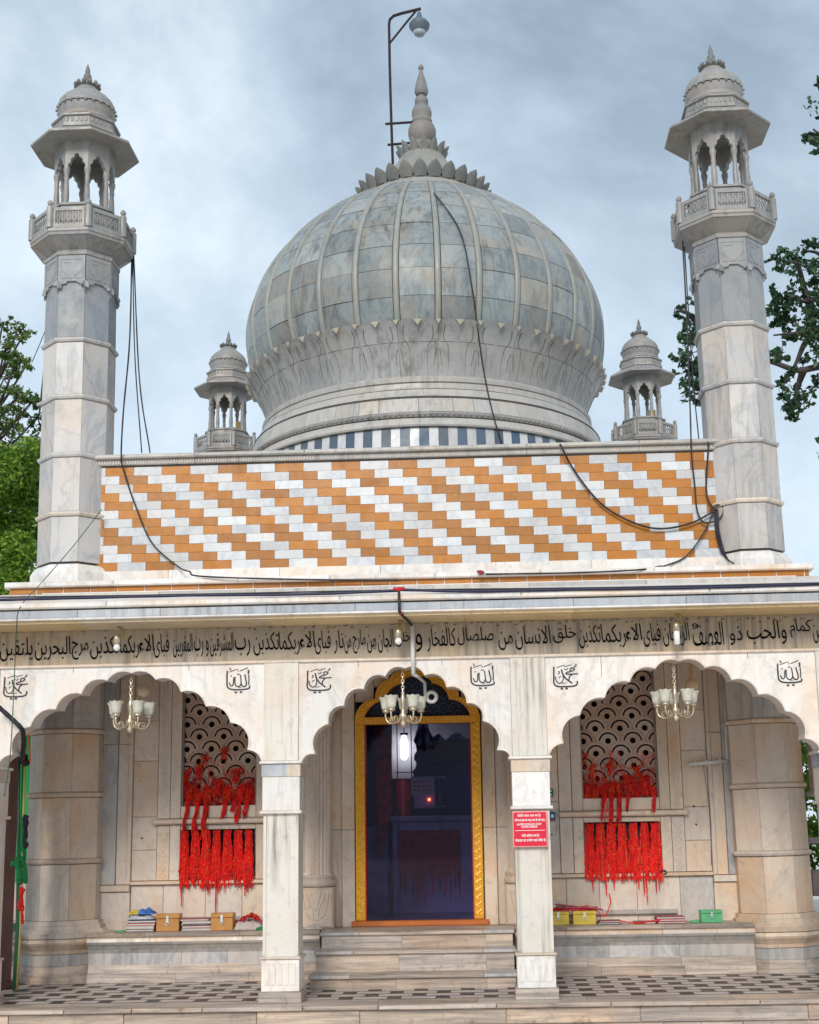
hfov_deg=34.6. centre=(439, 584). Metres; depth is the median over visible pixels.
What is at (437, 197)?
cable
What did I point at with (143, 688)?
ceiling fitting
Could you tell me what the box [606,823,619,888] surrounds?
thread bundle
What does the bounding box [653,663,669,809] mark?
window frame
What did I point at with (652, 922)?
book stack
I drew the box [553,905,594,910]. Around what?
cloth
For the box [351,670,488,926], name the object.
door frame
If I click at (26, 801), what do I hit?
green partition
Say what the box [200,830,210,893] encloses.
thread bundle
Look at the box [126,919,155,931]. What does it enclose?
book stack
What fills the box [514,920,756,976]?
stone bench
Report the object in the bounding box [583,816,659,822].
window frame
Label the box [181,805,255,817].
window frame
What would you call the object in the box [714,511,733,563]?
cable
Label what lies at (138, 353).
cable
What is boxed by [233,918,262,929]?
sack
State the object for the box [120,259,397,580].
cable
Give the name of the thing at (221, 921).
storage box
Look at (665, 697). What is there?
chandelier
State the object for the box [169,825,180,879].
window frame
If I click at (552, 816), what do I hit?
wall sign
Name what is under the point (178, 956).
stone bench
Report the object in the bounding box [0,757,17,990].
brown pillar
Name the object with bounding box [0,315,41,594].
leafy tree
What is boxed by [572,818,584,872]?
window frame
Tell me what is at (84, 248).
minaret
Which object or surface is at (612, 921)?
book stack
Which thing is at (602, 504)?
cable
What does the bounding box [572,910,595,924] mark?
storage box
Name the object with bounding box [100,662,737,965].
shrine building
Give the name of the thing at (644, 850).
thread bundle
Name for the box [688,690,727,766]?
conduit pipe
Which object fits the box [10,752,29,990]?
flag pole
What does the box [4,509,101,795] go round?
cable
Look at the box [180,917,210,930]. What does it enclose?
book stack
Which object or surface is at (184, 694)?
window frame
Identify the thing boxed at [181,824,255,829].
window frame
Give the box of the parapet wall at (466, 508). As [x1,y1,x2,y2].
[93,438,721,579]
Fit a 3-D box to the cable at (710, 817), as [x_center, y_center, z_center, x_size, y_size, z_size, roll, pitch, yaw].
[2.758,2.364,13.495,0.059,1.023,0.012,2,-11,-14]
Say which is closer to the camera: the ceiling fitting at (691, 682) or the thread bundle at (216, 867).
the ceiling fitting at (691, 682)
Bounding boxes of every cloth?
[127,909,138,914]
[138,907,156,913]
[373,725,391,856]
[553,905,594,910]
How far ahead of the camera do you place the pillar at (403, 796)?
15.95 m
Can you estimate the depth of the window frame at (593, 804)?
13.56 m
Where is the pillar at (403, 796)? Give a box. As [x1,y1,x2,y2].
[392,724,418,815]
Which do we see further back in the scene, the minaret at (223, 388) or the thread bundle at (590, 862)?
the minaret at (223, 388)
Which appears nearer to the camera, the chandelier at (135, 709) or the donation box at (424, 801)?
the chandelier at (135, 709)
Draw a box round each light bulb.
[113,626,124,650]
[395,620,404,644]
[672,613,682,644]
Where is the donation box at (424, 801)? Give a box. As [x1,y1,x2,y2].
[413,776,445,808]
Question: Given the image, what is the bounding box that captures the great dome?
[245,64,606,450]
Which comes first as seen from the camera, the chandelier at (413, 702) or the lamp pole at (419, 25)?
the chandelier at (413, 702)
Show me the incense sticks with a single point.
(576, 907)
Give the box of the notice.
[411,777,433,794]
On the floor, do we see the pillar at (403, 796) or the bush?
the bush
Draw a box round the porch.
[0,563,818,1003]
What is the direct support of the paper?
on the cloth at (556, 909)
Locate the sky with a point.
(244, 122)
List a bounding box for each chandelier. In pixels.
[107,675,155,733]
[379,670,426,727]
[649,664,698,722]
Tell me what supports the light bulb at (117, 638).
attached to the porch
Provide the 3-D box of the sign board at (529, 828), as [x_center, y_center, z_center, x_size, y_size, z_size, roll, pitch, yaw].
[0.785,2.132,11.420,0.300,0.307,0.016,-1,-11,2]
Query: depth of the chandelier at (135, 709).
11.85 m
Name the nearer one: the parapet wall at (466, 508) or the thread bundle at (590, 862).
the thread bundle at (590, 862)
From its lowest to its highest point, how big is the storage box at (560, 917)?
0.140 m
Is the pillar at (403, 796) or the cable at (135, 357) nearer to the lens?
the cable at (135, 357)
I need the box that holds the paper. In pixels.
[552,900,565,906]
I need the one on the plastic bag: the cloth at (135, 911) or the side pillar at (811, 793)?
the cloth at (135, 911)
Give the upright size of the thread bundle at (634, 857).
0.665 m
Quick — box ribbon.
[620,920,660,923]
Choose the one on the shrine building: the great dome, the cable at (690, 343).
the great dome
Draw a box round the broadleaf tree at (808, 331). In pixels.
[668,75,818,458]
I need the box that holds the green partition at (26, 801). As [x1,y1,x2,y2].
[13,735,30,922]
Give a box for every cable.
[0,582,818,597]
[0,589,396,600]
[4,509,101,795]
[31,331,44,362]
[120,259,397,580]
[132,265,141,452]
[133,256,150,452]
[397,591,412,625]
[401,583,818,592]
[423,180,502,443]
[485,512,713,574]
[557,441,716,529]
[682,241,723,523]
[684,247,698,438]
[703,765,711,864]
[705,442,716,510]
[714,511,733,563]
[715,511,727,558]
[717,509,732,563]
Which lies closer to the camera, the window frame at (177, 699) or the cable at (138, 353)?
the window frame at (177, 699)
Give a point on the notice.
(422, 785)
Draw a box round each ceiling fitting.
[137,674,150,696]
[685,663,698,689]
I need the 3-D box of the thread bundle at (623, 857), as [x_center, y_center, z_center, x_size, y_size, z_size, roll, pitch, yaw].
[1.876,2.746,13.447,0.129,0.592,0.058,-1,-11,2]
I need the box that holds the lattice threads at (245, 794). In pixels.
[182,746,254,839]
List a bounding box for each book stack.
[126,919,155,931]
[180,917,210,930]
[596,919,620,923]
[633,920,655,923]
[654,915,685,923]
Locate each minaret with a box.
[12,65,138,984]
[193,331,255,452]
[608,319,677,440]
[664,45,818,973]
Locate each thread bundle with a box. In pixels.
[178,831,189,905]
[189,831,200,886]
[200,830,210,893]
[211,830,221,911]
[221,830,232,889]
[232,830,243,887]
[243,829,253,895]
[584,823,596,890]
[595,823,607,894]
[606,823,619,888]
[617,823,629,881]
[628,823,641,888]
[639,822,651,901]
[650,822,663,891]
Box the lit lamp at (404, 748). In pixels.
[395,724,414,782]
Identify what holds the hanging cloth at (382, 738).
hanging from the shrine building
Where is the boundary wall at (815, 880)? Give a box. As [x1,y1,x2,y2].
[808,837,818,895]
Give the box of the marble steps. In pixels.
[308,925,516,989]
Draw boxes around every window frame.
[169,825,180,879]
[170,681,183,818]
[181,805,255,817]
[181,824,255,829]
[182,693,185,805]
[255,756,255,804]
[255,829,255,875]
[256,753,263,816]
[256,823,262,878]
[569,716,582,810]
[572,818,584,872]
[579,715,583,798]
[583,797,659,810]
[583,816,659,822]
[583,823,584,852]
[651,670,658,796]
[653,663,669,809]
[659,816,672,871]
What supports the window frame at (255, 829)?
in the shrine building
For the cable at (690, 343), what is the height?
2.361 m
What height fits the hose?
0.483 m
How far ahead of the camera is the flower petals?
13.18 m
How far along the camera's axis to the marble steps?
12.39 m
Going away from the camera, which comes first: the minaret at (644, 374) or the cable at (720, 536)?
the cable at (720, 536)
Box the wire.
[27,733,30,761]
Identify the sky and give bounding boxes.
[0,0,818,821]
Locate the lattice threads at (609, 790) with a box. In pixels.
[581,750,656,826]
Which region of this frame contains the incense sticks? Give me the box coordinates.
[555,903,602,909]
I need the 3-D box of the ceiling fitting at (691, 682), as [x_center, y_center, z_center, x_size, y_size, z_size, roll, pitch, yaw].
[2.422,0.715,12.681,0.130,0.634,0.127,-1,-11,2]
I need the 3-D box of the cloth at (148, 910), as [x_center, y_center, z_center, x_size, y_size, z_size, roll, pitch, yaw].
[-2.981,3.309,13.304,0.200,0.064,0.180,-1,-11,2]
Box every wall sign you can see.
[549,812,555,820]
[550,822,554,834]
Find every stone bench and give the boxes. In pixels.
[86,928,321,983]
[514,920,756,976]
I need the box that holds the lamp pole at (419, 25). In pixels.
[385,7,429,163]
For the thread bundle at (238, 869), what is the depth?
13.55 m
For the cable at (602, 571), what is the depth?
13.08 m
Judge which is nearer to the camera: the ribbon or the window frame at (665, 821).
the ribbon
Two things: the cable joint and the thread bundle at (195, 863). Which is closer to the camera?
the cable joint
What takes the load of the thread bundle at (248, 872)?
hanging from the shrine building
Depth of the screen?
15.57 m
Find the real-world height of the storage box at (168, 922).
0.170 m
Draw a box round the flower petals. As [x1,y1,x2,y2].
[233,912,262,926]
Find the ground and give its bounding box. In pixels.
[809,831,818,899]
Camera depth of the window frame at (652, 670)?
13.72 m
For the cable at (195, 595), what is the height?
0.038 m
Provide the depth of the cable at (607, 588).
11.30 m
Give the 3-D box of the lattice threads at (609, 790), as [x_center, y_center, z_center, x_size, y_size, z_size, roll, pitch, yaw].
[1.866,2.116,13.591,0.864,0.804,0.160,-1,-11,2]
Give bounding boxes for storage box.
[156,913,182,931]
[211,912,235,930]
[553,911,568,924]
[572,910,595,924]
[698,909,722,922]
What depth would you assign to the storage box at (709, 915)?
13.03 m
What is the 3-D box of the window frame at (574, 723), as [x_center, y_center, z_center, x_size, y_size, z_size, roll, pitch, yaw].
[1.413,1.567,13.754,0.107,1.600,0.090,-1,-11,2]
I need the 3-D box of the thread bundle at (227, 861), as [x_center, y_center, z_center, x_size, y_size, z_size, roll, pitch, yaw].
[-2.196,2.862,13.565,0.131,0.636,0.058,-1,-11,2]
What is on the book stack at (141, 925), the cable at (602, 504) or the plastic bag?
the plastic bag
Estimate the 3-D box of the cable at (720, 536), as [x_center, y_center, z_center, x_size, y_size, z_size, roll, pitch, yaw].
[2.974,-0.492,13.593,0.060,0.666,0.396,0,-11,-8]
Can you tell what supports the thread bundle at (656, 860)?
hanging from the shrine building
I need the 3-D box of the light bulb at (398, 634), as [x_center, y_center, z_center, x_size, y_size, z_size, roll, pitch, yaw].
[-0.353,0.421,11.590,0.094,0.235,0.067,-1,-11,2]
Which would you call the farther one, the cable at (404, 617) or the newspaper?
the newspaper
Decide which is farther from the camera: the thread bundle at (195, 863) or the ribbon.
the thread bundle at (195, 863)
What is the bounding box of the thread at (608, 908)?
[596,893,610,916]
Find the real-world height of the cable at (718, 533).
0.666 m
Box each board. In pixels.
[235,421,239,428]
[512,811,547,846]
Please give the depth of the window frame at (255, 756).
13.76 m
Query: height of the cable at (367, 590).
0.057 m
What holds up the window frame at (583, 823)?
in the shrine building
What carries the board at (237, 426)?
on the minaret at (223, 388)
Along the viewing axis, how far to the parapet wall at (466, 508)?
14.00 m
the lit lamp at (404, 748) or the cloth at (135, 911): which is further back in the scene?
the lit lamp at (404, 748)
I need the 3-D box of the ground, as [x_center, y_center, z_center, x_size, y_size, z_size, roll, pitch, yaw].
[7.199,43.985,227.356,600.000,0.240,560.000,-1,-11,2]
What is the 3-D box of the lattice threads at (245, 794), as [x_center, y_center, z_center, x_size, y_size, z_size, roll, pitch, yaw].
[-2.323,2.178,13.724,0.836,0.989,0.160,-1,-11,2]
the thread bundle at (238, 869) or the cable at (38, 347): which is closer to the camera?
the thread bundle at (238, 869)
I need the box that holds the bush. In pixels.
[800,740,818,869]
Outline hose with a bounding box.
[0,705,25,760]
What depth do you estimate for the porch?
11.71 m
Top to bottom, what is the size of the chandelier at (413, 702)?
0.529 m
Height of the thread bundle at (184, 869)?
0.769 m
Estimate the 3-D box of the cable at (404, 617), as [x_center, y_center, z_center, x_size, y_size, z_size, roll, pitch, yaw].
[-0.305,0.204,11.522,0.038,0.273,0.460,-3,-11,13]
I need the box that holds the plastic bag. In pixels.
[126,914,155,919]
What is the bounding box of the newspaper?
[303,924,323,929]
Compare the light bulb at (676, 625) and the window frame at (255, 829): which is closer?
the light bulb at (676, 625)
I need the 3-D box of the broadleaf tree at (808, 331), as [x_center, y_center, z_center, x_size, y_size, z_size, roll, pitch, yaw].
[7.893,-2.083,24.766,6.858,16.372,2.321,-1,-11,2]
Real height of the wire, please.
0.498 m
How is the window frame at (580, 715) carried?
in the shrine building
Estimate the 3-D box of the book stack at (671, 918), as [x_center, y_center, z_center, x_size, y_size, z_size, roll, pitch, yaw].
[2.300,3.349,13.110,0.299,0.064,0.212,-1,-11,2]
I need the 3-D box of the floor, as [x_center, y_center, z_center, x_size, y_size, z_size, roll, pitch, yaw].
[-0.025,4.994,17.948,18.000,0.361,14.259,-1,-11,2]
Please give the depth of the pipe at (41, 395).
16.22 m
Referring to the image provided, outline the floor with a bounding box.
[0,900,818,1023]
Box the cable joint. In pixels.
[393,587,404,614]
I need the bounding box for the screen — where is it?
[367,815,484,913]
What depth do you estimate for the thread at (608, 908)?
13.15 m
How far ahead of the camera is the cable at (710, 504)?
13.87 m
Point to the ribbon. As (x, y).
(640, 922)
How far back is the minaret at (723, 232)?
13.88 m
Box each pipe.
[38,375,42,413]
[410,624,437,703]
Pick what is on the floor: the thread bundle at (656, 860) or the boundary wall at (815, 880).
the boundary wall at (815, 880)
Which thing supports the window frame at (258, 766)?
in the shrine building
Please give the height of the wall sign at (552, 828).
0.136 m
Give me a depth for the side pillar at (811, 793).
13.53 m
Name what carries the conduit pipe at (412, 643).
attached to the porch
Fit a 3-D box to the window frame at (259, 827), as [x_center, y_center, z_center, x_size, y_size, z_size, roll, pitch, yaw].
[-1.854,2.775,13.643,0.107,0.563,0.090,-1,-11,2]
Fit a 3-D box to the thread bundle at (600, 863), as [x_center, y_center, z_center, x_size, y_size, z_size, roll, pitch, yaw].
[1.652,2.816,13.442,0.142,0.730,0.058,-1,-11,2]

